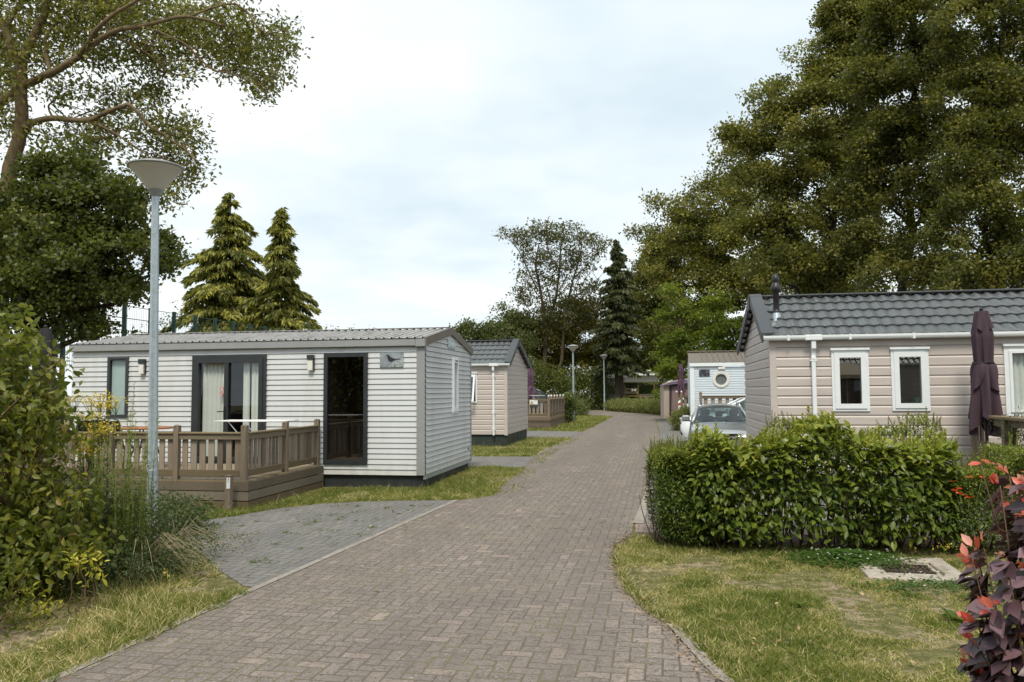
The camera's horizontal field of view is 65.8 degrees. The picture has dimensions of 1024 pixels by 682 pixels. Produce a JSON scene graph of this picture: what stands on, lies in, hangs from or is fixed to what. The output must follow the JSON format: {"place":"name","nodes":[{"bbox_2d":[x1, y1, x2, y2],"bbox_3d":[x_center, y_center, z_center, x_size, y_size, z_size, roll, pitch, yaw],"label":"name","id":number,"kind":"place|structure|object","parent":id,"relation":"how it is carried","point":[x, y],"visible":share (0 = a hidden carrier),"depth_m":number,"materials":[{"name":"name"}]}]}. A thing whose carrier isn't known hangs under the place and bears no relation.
{"place":"outdoors","nodes":[
{"label":"outdoors","id":0,"kind":"place"},
{"bbox_2d":[0,530,252,681],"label":"verge grass","id":1,"kind":"structure","parent":0,"point":[135,605],"depth_m":6.19,"materials":[{"name":"green plant"}]},
{"bbox_2d":[43,464,524,527],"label":"verge grass","id":2,"kind":"structure","parent":0,"point":[466,481],"depth_m":13.54,"materials":[{"name":"green plant"}]},
{"bbox_2d":[55,410,720,681],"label":"road","id":3,"kind":"structure","parent":0,"point":[556,611],"depth_m":6.36,"materials":[{"name":"grey brick"}]},
{"bbox_2d":[42,500,456,681],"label":"kerb strip","id":4,"kind":"object","parent":3,"relation":"on","point":[285,574],"visible":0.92,"depth_m":7.33,"materials":[{"name":"concrete"}]},
{"bbox_2d":[198,421,659,565],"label":"joint weeds","id":5,"kind":"object","parent":3,"relation":"on","point":[251,561],"visible":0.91,"depth_m":10.67,"materials":[{"name":"green plant"}]},
{"bbox_2d":[493,438,578,494],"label":"joint weeds","id":6,"kind":"object","parent":3,"relation":"on","point":[548,452],"visible":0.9,"depth_m":19.69,"materials":[{"name":"green plant"}]},
{"bbox_2d":[461,458,736,681],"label":"soil crumbs","id":7,"kind":"object","parent":3,"relation":"on","point":[614,565],"visible":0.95,"depth_m":6.17,"materials":[{"name":"brown soil"}]},
{"bbox_2d":[468,456,534,467],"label":"path","id":8,"kind":"structure","parent":0,"point":[507,461],"depth_m":19.70,"materials":[{"name":"grey concrete"}]},
{"bbox_2d":[0,393,1015,681],"bbox_3d":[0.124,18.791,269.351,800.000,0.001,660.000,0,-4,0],"label":"ground","id":9,"kind":"structure","parent":0,"point":[866,611],"depth_m":6.41,"materials":[{"name":"green plant"}]},
{"bbox_2d":[0,535,54,642],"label":"leafy bush","id":10,"kind":"object","parent":9,"relation":"on","point":[13,581],"visible":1,"depth_m":5.82,"materials":[{"name":"green plant"}]},
{"bbox_2d":[0,449,76,563],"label":"tall weed","id":11,"kind":"object","parent":9,"relation":"on","point":[25,467],"visible":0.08,"depth_m":7.06,"materials":[{"name":"green plant"}]},
{"bbox_2d":[9,543,109,621],"bbox_3d":[-3.577,1.919,6.255,0.322,0.597,0.694,-3,-5,40],"label":"yellow leaf shrub","id":12,"kind":"object","parent":9,"relation":"on","point":[48,611],"visible":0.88,"depth_m":6.33,"materials":[{"name":"yellow plant"}]},
{"bbox_2d":[0,295,129,605],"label":"dogwood bush","id":13,"kind":"object","parent":9,"relation":"on","point":[42,425],"visible":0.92,"depth_m":6.85,"materials":[{"name":"green plant"}]},
{"bbox_2d":[0,347,73,423],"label":"bush shoot","id":14,"kind":"object","parent":13,"relation":"attached to","point":[35,384],"visible":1,"depth_m":5.98,"materials":[{"name":"green plant"}]},
{"bbox_2d":[66,441,118,584],"bbox_3d":[-3.910,1.584,7.429,0.372,1.330,0.465,-3,-4,34],"label":"tall weed","id":15,"kind":"object","parent":9,"relation":"on","point":[99,503],"visible":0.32,"depth_m":7.40,"materials":[{"name":"green plant"}]},
{"bbox_2d":[63,390,130,545],"bbox_3d":[-4.116,1.366,7.800,0.631,1.815,0.666,2,-4,-34],"label":"tall weed","id":16,"kind":"object","parent":9,"relation":"on","point":[99,436],"visible":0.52,"depth_m":7.86,"materials":[{"name":"green plant"}]},
{"bbox_2d":[0,130,194,388],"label":"oak tree","id":17,"kind":"object","parent":9,"relation":"on","point":[57,255],"visible":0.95,"depth_m":18.56,"materials":[{"name":"green plant"}]},
{"bbox_2d":[17,459,199,600],"bbox_3d":[-4.024,1.757,7.417,2.235,1.302,1.798,0,-4,0],"label":"scrub","id":18,"kind":"object","parent":9,"relation":"on","point":[107,566],"visible":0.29,"depth_m":7.44,"materials":[{"name":"green plant"}]},
{"bbox_2d":[89,410,161,579],"bbox_3d":[-3.644,1.448,7.494,0.541,1.606,0.482,0,-4,0],"label":"tall weed","id":19,"kind":"object","parent":9,"relation":"on","point":[123,485],"visible":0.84,"depth_m":7.47,"materials":[{"name":"green plant"}]},
{"bbox_2d":[126,382,144,555],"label":"tall weed","id":20,"kind":"object","parent":9,"relation":"on","point":[135,428],"visible":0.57,"depth_m":7.86,"materials":[{"name":"green plant"}]},
{"bbox_2d":[21,304,280,445],"bbox_3d":[-11.218,1.564,32.748,0.126,4.660,22.787,-1,-4,10],"label":"fence","id":21,"kind":"object","parent":9,"relation":"on","point":[125,318],"visible":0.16,"depth_m":27.75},
{"bbox_2d":[126,158,183,538],"bbox_3d":[-4.294,0.138,9.488,0.644,4.680,0.644,-1,-3,0],"label":"street lamp","id":22,"kind":"object","parent":9,"relation":"on","point":[156,177],"visible":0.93,"depth_m":9.45,"materials":[{"name":"grey metal"}]},
{"bbox_2d":[0,0,313,362],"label":"oak tree","id":23,"kind":"object","parent":9,"relation":"on","point":[121,16],"visible":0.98,"depth_m":21.36,"materials":[{"name":"green plant"}]},
{"bbox_2d":[0,419,323,508],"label":"wooden deck","id":24,"kind":"structure","parent":9,"relation":"on","point":[290,452],"depth_m":12.37,"materials":[{"name":"brown wood"}]},
{"bbox_2d":[21,325,63,477],"bbox_3d":[-7.679,0.976,12.967,0.634,2.490,0.603,3,-5,-45],"label":"parasol","id":25,"kind":"object","parent":24,"relation":"on","point":[45,332],"visible":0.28,"depth_m":12.94,"materials":[{"name":"fabric"}]},
{"bbox_2d":[67,417,105,467],"bbox_3d":[-7.430,1.781,13.772,0.591,0.944,0.518,-4,-5,42],"label":"garden chair","id":26,"kind":"object","parent":24,"relation":"on","point":[84,428],"visible":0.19,"depth_m":13.58,"materials":[{"name":"black plastic"}]},
{"bbox_2d":[102,417,141,467],"bbox_3d":[-6.550,1.751,13.384,0.518,0.944,0.590,-3,-4,31],"label":"garden chair","id":27,"kind":"object","parent":24,"relation":"on","point":[118,426],"visible":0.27,"depth_m":13.13,"materials":[{"name":"black plastic"}]},
{"bbox_2d":[121,426,172,456],"bbox_3d":[-6.541,1.907,14.136,0.920,0.734,0.920,0,-4,0],"label":"garden table","id":28,"kind":"object","parent":24,"relation":"on","point":[142,428],"visible":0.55,"depth_m":13.99,"materials":[{"name":"wood"}]},
{"bbox_2d":[213,420,298,472],"bbox_3d":[-4.307,1.762,13.322,1.262,0.853,0.567,-1,-4,10],"label":"drying rack","id":29,"kind":"object","parent":24,"relation":"on","point":[228,421],"visible":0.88,"depth_m":13.18,"materials":[{"name":"white plastic"}]},
{"bbox_2d":[115,532,227,585],"bbox_3d":[-3.241,2.061,7.518,1.010,0.484,0.804,2,-4,-34],"label":"cotoneaster","id":30,"kind":"object","parent":9,"relation":"on","point":[185,561],"visible":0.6,"depth_m":7.47,"materials":[{"name":"green plant"}]},
{"bbox_2d":[132,489,224,536],"bbox_3d":[-4.247,2.228,10.060,1.324,0.689,1.135,0,-4,0],"label":"ivy mound","id":31,"kind":"object","parent":9,"relation":"on","point":[194,509],"visible":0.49,"depth_m":9.93,"materials":[{"name":"green plant"}]},
{"bbox_2d":[161,517,258,562],"bbox_3d":[-3.303,2.117,8.510,1.043,0.459,1.060,0,-4,0],"label":"cotoneaster","id":32,"kind":"object","parent":9,"relation":"on","point":[205,534],"visible":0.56,"depth_m":8.47,"materials":[{"name":"green plant"}]},
{"bbox_2d":[160,192,269,332],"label":"conifer","id":33,"kind":"object","parent":9,"relation":"on","point":[237,275],"visible":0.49,"depth_m":43.42,"materials":[{"name":"green plant"}]},
{"bbox_2d":[224,475,233,510],"bbox_3d":[-4.225,2.315,11.807,0.100,0.625,0.104,-1,-4,10],"label":"marker post","id":34,"kind":"object","parent":9,"relation":"on","point":[228,490],"visible":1,"depth_m":11.77,"materials":[{"name":"brown wood"}]},
{"bbox_2d":[69,327,472,487],"bbox_3d":[-4.845,1.335,16.768,7.388,3.116,3.725,-1,-4,10],"label":"mobile home","id":35,"kind":"object","parent":9,"relation":"on","point":[391,407],"visible":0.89,"depth_m":15.17,"materials":[{"name":"white plastic"}]},
{"bbox_2d":[106,357,129,417],"bbox_3d":[-7.720,0.921,15.694,0.460,1.185,0.355,-1,-4,10],"label":"window","id":36,"kind":"structure","parent":35,"relation":"in","point":[118,371],"depth_m":15.59,"materials":[{"name":"clear glass"}]},
{"bbox_2d":[190,355,290,463],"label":"double door","id":37,"kind":"structure","parent":35,"relation":"in","point":[224,387],"depth_m":15.20,"materials":[{"name":"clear glass"}]},
{"bbox_2d":[323,352,376,463],"bbox_3d":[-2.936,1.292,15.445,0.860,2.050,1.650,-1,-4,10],"label":"glass door","id":38,"kind":"structure","parent":35,"relation":"in","point":[345,377],"depth_m":15.36,"materials":[{"name":"black glass"}]},
{"bbox_2d":[425,357,458,412],"bbox_3d":[-1.571,0.927,16.554,0.858,1.160,0.460,-1,-4,10],"label":"narrow window","id":39,"kind":"structure","parent":35,"relation":"in","point":[455,361],"depth_m":16.44,"materials":[{"name":"white plastic"}]},
{"bbox_2d":[235,207,321,331],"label":"conifer","id":40,"kind":"object","parent":9,"relation":"on","point":[277,286],"visible":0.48,"depth_m":41.76,"materials":[{"name":"green plant"}]},
{"bbox_2d":[183,500,451,586],"bbox_3d":[-2.941,2.414,10.223,2.769,0.001,5.821,-1,-4,13],"label":"parking pad","id":41,"kind":"object","parent":9,"relation":"on","point":[273,525],"visible":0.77,"depth_m":9.88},
{"bbox_2d":[425,339,531,446],"bbox_3d":[-3.186,1.783,27.526,7.200,3.558,4.437,-1,-4,10],"label":"chalet","id":42,"kind":"object","parent":9,"relation":"on","point":[499,386],"visible":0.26,"depth_m":25.20,"materials":[{"name":"wood"}]},
{"bbox_2d":[471,372,477,402],"bbox_3d":[-1.338,1.502,25.505,0.590,0.970,1.110,-1,-4,10],"label":"window","id":43,"kind":"structure","parent":42,"relation":"in","point":[473,374],"depth_m":25.18,"materials":[{"name":"white plastic"}]},
{"bbox_2d":[39,497,948,679],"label":"fallen leaves","id":44,"kind":"object","parent":9,"relation":"on","point":[798,627],"visible":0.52,"depth_m":6.50,"materials":[{"name":"brown plant"}]},
{"bbox_2d":[449,298,543,357],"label":"background tree","id":45,"kind":"object","parent":9,"relation":"on","point":[507,326],"visible":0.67,"depth_m":70.82,"materials":[{"name":"green plant"}]},
{"bbox_2d":[527,394,564,428],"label":"wooden deck","id":46,"kind":"structure","parent":9,"relation":"on","point":[553,415],"depth_m":36.47,"materials":[{"name":"brown wood"}]},
{"bbox_2d":[527,368,537,404],"bbox_3d":[0.880,2.396,38.124,0.692,2.520,0.612,1,-4,-20],"label":"parasol","id":47,"kind":"object","parent":46,"relation":"on","point":[531,387],"visible":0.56,"depth_m":37.99,"materials":[{"name":"purple fabric"}]},
{"bbox_2d":[491,217,612,393],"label":"sparse tree","id":48,"kind":"object","parent":9,"relation":"on","point":[548,321],"visible":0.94,"depth_m":72.86,"materials":[{"name":"green plant"}]},
{"bbox_2d":[525,350,581,395],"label":"background tree","id":49,"kind":"object","parent":9,"relation":"on","point":[550,382],"visible":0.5,"depth_m":63.42,"materials":[{"name":"green plant"}]},
{"bbox_2d":[523,292,613,396],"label":"background tree","id":50,"kind":"object","parent":9,"relation":"on","point":[583,359],"visible":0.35,"depth_m":74.70,"materials":[{"name":"green plant"}]},
{"bbox_2d":[561,390,579,422],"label":"glossy bush","id":51,"kind":"object","parent":9,"relation":"on","point":[570,402],"visible":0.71,"depth_m":42.52,"materials":[{"name":"green plant"}]},
{"bbox_2d":[568,345,577,415],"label":"street lamp","id":52,"kind":"object","parent":9,"relation":"on","point":[572,348],"visible":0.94,"depth_m":45.73,"materials":[{"name":"grey metal"}]},
{"bbox_2d":[568,395,592,414],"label":"glossy bush","id":53,"kind":"object","parent":9,"relation":"on","point":[581,409],"visible":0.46,"depth_m":54.53,"materials":[{"name":"green plant"}]},
{"bbox_2d":[548,360,614,409],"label":"laurel bush","id":54,"kind":"object","parent":9,"relation":"on","point":[589,379],"visible":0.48,"depth_m":71.62,"materials":[{"name":"green plant"}]},
{"bbox_2d":[588,239,649,398],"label":"spruce tree","id":55,"kind":"object","parent":9,"relation":"on","point":[620,316],"visible":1,"depth_m":69.63,"materials":[{"name":"green plant"}]},
{"bbox_2d":[620,396,643,412],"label":"flowering shrub","id":56,"kind":"object","parent":9,"relation":"on","point":[629,402],"visible":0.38,"depth_m":62.51,"materials":[{"name":"green plant"}]},
{"bbox_2d":[608,370,660,381],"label":"bungalow","id":57,"kind":"object","parent":9,"relation":"on","point":[646,378],"visible":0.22,"depth_m":77.96,"materials":[{"name":"white plastic"}]},
{"bbox_2d":[624,383,658,399],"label":"panel fence","id":58,"kind":"object","parent":9,"relation":"on","point":[634,392],"visible":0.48,"depth_m":69.84,"materials":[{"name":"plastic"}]},
{"bbox_2d":[624,382,665,399],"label":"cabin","id":59,"kind":"object","parent":9,"relation":"on","point":[645,388],"visible":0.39,"depth_m":71.84,"materials":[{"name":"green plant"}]},
{"bbox_2d":[635,397,659,413],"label":"flowering shrub","id":60,"kind":"object","parent":9,"relation":"on","point":[643,404],"visible":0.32,"depth_m":59.27,"materials":[{"name":"green plant"}]},
{"bbox_2d":[604,222,694,381],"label":"background tree","id":61,"kind":"object","parent":9,"relation":"on","point":[648,334],"visible":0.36,"depth_m":82.85,"materials":[{"name":"green plant"}]},
{"bbox_2d":[644,398,659,414],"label":"flowering shrub","id":62,"kind":"object","parent":9,"relation":"on","point":[651,406],"visible":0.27,"depth_m":57.31,"materials":[{"name":"green plant"}]},
{"bbox_2d":[659,378,687,417],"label":"garden shed","id":63,"kind":"structure","parent":9,"relation":"on","point":[668,390],"depth_m":49.81,"materials":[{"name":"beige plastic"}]},
{"bbox_2d":[663,404,689,430],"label":"round shrub","id":64,"kind":"object","parent":9,"relation":"on","point":[676,416],"visible":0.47,"depth_m":34.15,"materials":[{"name":"green plant"}]},
{"bbox_2d":[676,391,687,410],"bbox_3d":[9.246,3.201,36.995,3.110,1.760,0.110,-1,-4,10],"label":"plank fence","id":65,"kind":"object","parent":9,"relation":"on","point":[681,396],"visible":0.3,"depth_m":37.23,"materials":[{"name":"brown wood"}]},
{"bbox_2d":[639,304,728,381],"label":"background tree","id":66,"kind":"object","parent":9,"relation":"on","point":[700,341],"visible":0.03,"depth_m":88.83,"materials":[{"name":"green plant"}]},
{"bbox_2d":[645,281,743,381],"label":"maple tree","id":67,"kind":"object","parent":9,"relation":"on","point":[723,327],"visible":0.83,"depth_m":43.42,"materials":[{"name":"green plant"}]},
{"bbox_2d":[668,623,734,681],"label":"kerb strip","id":68,"kind":"object","parent":9,"relation":"on","point":[691,645],"visible":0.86,"depth_m":5.14,"materials":[{"name":"concrete"}]},
{"bbox_2d":[686,350,745,414],"bbox_3d":[11.555,2.102,33.411,8.050,3.470,3.800,-1,-4,10],"label":"mobile home","id":69,"kind":"object","parent":9,"relation":"on","point":[712,381],"visible":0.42,"depth_m":32.26,"materials":[{"name":"white plastic"}]},
{"bbox_2d":[713,371,729,387],"bbox_3d":[8.541,1.572,32.399,0.670,0.670,0.550,-1,-4,10],"label":"round window","id":70,"kind":"structure","parent":69,"relation":"in","point":[721,379],"depth_m":32.18,"materials":[{"name":"beige plastic"}]},
{"bbox_2d":[636,139,799,366],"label":"oak tree","id":71,"kind":"object","parent":9,"relation":"on","point":[710,265],"visible":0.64,"depth_m":49.17,"materials":[{"name":"green plant"}]},
{"bbox_2d":[699,392,744,404],"bbox_3d":[10.518,2.830,30.923,6.243,1.718,0.143,-1,-4,10],"label":"plank fence","id":72,"kind":"object","parent":9,"relation":"on","point":[720,397],"visible":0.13,"depth_m":31.39,"materials":[{"name":"brown wood"}]},
{"bbox_2d":[707,0,908,296],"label":"oak tree","id":73,"kind":"object","parent":9,"relation":"on","point":[816,158],"visible":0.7,"depth_m":35.45,"materials":[{"name":"green plant"}]},
{"bbox_2d":[781,226,877,297],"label":"tree","id":74,"kind":"object","parent":9,"relation":"on","point":[792,291],"visible":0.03,"depth_m":52.22,"materials":[{"name":"green plant"}]},
{"bbox_2d":[656,534,1015,552],"bbox_3d":[5.122,2.272,8.772,6.983,0.001,0.759,-1,-4,9],"label":"soil bed","id":75,"kind":"object","parent":9,"relation":"on","point":[795,539],"depth_m":9.01,"materials":[{"name":"brown soil"}]},
{"bbox_2d":[639,433,737,545],"bbox_3d":[2.035,1.708,9.168,1.051,1.276,1.202,0,-4,0],"label":"privet bush","id":76,"kind":"object","parent":75,"relation":"on","point":[667,469],"visible":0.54,"depth_m":8.79,"materials":[{"name":"green plant"}]},
{"bbox_2d":[677,405,972,551],"bbox_3d":[3.356,1.510,8.776,3.021,1.603,1.185,-1,-4,7],"label":"hedge","id":77,"kind":"object","parent":75,"relation":"on","point":[749,461],"visible":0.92,"depth_m":8.45,"materials":[{"name":"green plant"}]},
{"bbox_2d":[916,431,1023,550],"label":"privet bush","id":78,"kind":"object","parent":75,"relation":"on","point":[1011,454],"visible":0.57,"depth_m":8.30,"materials":[{"name":"green plant"}]},
{"bbox_2d":[837,220,916,291],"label":"tree","id":79,"kind":"object","parent":9,"relation":"on","point":[885,287],"visible":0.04,"depth_m":55.91,"materials":[{"name":"green plant"}]},
{"bbox_2d":[737,273,1023,499],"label":"chalet","id":80,"kind":"object","parent":9,"relation":"on","point":[859,361],"visible":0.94,"depth_m":12.90,"materials":[{"name":"tile"}]},
{"bbox_2d":[830,348,869,410],"bbox_3d":[5.548,0.649,13.220,0.596,1.020,0.965,-1,-4,10],"label":"window","id":81,"kind":"structure","parent":80,"relation":"in","point":[849,366],"depth_m":12.81,"materials":[{"name":"white plastic"}]},
{"bbox_2d":[889,347,930,410],"bbox_3d":[6.432,0.631,13.057,0.591,1.015,0.965,-1,-4,10],"label":"window","id":82,"kind":"structure","parent":80,"relation":"in","point":[910,382],"depth_m":12.65,"materials":[{"name":"white plastic"}]},
{"bbox_2d":[1002,344,1023,416],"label":"window","id":83,"kind":"structure","parent":80,"relation":"in","point":[1013,354],"depth_m":12.37,"materials":[{"name":"white plastic"}]},
{"bbox_2d":[759,544,1008,597],"bbox_3d":[3.540,2.148,7.554,1.754,0.113,2.668,1,-4,-24],"label":"clover patch","id":84,"kind":"object","parent":9,"relation":"on","point":[833,553],"visible":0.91,"depth_m":7.87,"materials":[{"name":"green plant"}]},
{"bbox_2d":[814,0,986,292],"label":"oak tree","id":85,"kind":"object","parent":9,"relation":"on","point":[902,138],"visible":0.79,"depth_m":31.00,"materials":[{"name":"green plant"}]},
{"bbox_2d":[853,557,967,583],"bbox_3d":[3.814,2.209,7.644,0.882,0.106,1.000,-1,-4,13],"label":"manhole cover","id":86,"kind":"object","parent":9,"relation":"on","point":[934,565],"visible":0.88,"depth_m":7.52,"materials":[{"name":"concrete"}]},
{"bbox_2d":[897,226,982,294],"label":"tree","id":87,"kind":"object","parent":9,"relation":"on","point":[913,287],"visible":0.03,"depth_m":50.01,"materials":[{"name":"green plant"}]},
{"bbox_2d":[938,607,963,620],"bbox_3d":[3.319,2.053,5.942,0.236,0.069,0.249,1,-4,-25],"label":"weed rosette","id":88,"kind":"object","parent":9,"relation":"on","point":[949,613],"visible":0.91,"depth_m":5.96,"materials":[{"name":"green plant"}]},
{"bbox_2d":[910,0,1023,293],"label":"oak tree","id":89,"kind":"object","parent":9,"relation":"on","point":[991,156],"visible":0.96,"depth_m":26.67,"materials":[{"name":"green plant"}]},
{"bbox_2d":[938,476,997,553],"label":"red flower plant","id":90,"kind":"object","parent":9,"relation":"on","point":[960,521],"visible":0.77,"depth_m":8.20,"materials":[{"name":"green plant"}]},
{"bbox_2d":[953,459,1023,681],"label":"purple shrub","id":91,"kind":"object","parent":9,"relation":"on","point":[994,650],"visible":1,"depth_m":3.48,"materials":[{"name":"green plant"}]},
{"bbox_2d":[970,415,1023,501],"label":"plank fence","id":92,"kind":"object","parent":9,"relation":"on","point":[976,441],"visible":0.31,"depth_m":11.34,"materials":[{"name":"brown wood"}]},
{"bbox_2d":[0,0,1023,395],"label":"sky","id":93,"kind":"structure","parent":0,"point":[417,131],"materials":[{"name":"white"}]},
{"bbox_2d":[472,433,571,456],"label":"verge grass","id":94,"kind":"structure","parent":0,"point":[528,446],"depth_m":23.98,"materials":[{"name":"green plant"}]},
{"bbox_2d":[527,431,582,437],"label":"path","id":95,"kind":"structure","parent":0,"point":[558,434],"depth_m":32.33,"materials":[{"name":"grey concrete"}]},
{"bbox_2d":[527,413,611,430],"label":"verge grass","id":96,"kind":"structure","parent":0,"point":[583,422],"depth_m":39.89,"materials":[{"name":"green plant"}]},
{"bbox_2d":[608,533,1023,681],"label":"lawn grass","id":97,"kind":"structure","parent":0,"point":[752,554],"depth_m":6.15,"materials":[{"name":"green plant"}]},
{"bbox_2d":[637,420,999,528],"bbox_3d":[11.833,3.412,27.535,20.380,0.001,36.600,0,-4,0],"label":"parking pad","id":98,"kind":"object","parent":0,"point":[664,427],"visible":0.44,"depth_m":25.89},
{"bbox_2d":[633,477,653,522],"bbox_3d":[2.235,2.549,13.050,0.130,0.001,5.525,-1,-4,12],"label":"kerb strip","id":99,"kind":"object","parent":98,"relation":"on","point":[639,517],"visible":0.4,"depth_m":11.35,"materials":[{"name":"concrete"}]},
{"bbox_2d":[677,363,685,394],"bbox_3d":[8.328,2.612,38.909,0.445,3.090,0.440,0,-4,-11],"label":"parasol","id":100,"kind":"object","parent":98,"relation":"on","point":[681,385],"visible":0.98,"depth_m":38.87,"materials":[{"name":"purple fabric"}]},
{"bbox_2d":[679,397,745,436],"bbox_3d":[7.691,2.543,25.689,4.430,1.567,2.090,-1,-4,10],"label":"parked car","id":101,"kind":"object","parent":98,"relation":"on","point":[684,428],"visible":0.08,"depth_m":25.31,"materials":[{"name":"white paint"}]},
{"bbox_2d":[682,402,746,445],"bbox_3d":[5.524,2.342,21.019,1.940,1.407,4.430,-1,-4,13],"label":"parked car","id":102,"kind":"object","parent":98,"relation":"on","point":[730,419],"visible":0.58,"depth_m":20.20,"materials":[{"name":"silver metal"}]},
{"bbox_2d":[968,308,1002,505],"bbox_3d":[7.064,0.971,11.809,0.465,2.960,0.456,-2,-4,28],"label":"parasol","id":103,"kind":"object","parent":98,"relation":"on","point":[985,400],"visible":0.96,"depth_m":11.75,"materials":[{"name":"purple fabric"}]},
{"bbox_2d":[990,406,1023,446],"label":"olive shrub","id":104,"kind":"object","parent":98,"relation":"on","point":[1019,431],"visible":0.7,"depth_m":10.96,"materials":[{"name":"green plant"}]},
{"bbox_2d":[635,524,1008,538],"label":"path","id":105,"kind":"structure","parent":0,"point":[642,527],"depth_m":9.78,"materials":[{"name":"grey concrete"}]},
{"bbox_2d":[750,407,964,536],"bbox_3d":[4.078,1.571,9.530,2.543,1.564,0.610,-1,-4,7],"label":"privet bush","id":106,"kind":"object","parent":105,"relation":"on","point":[897,429],"visible":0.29,"depth_m":9.45,"materials":[{"name":"green plant"}]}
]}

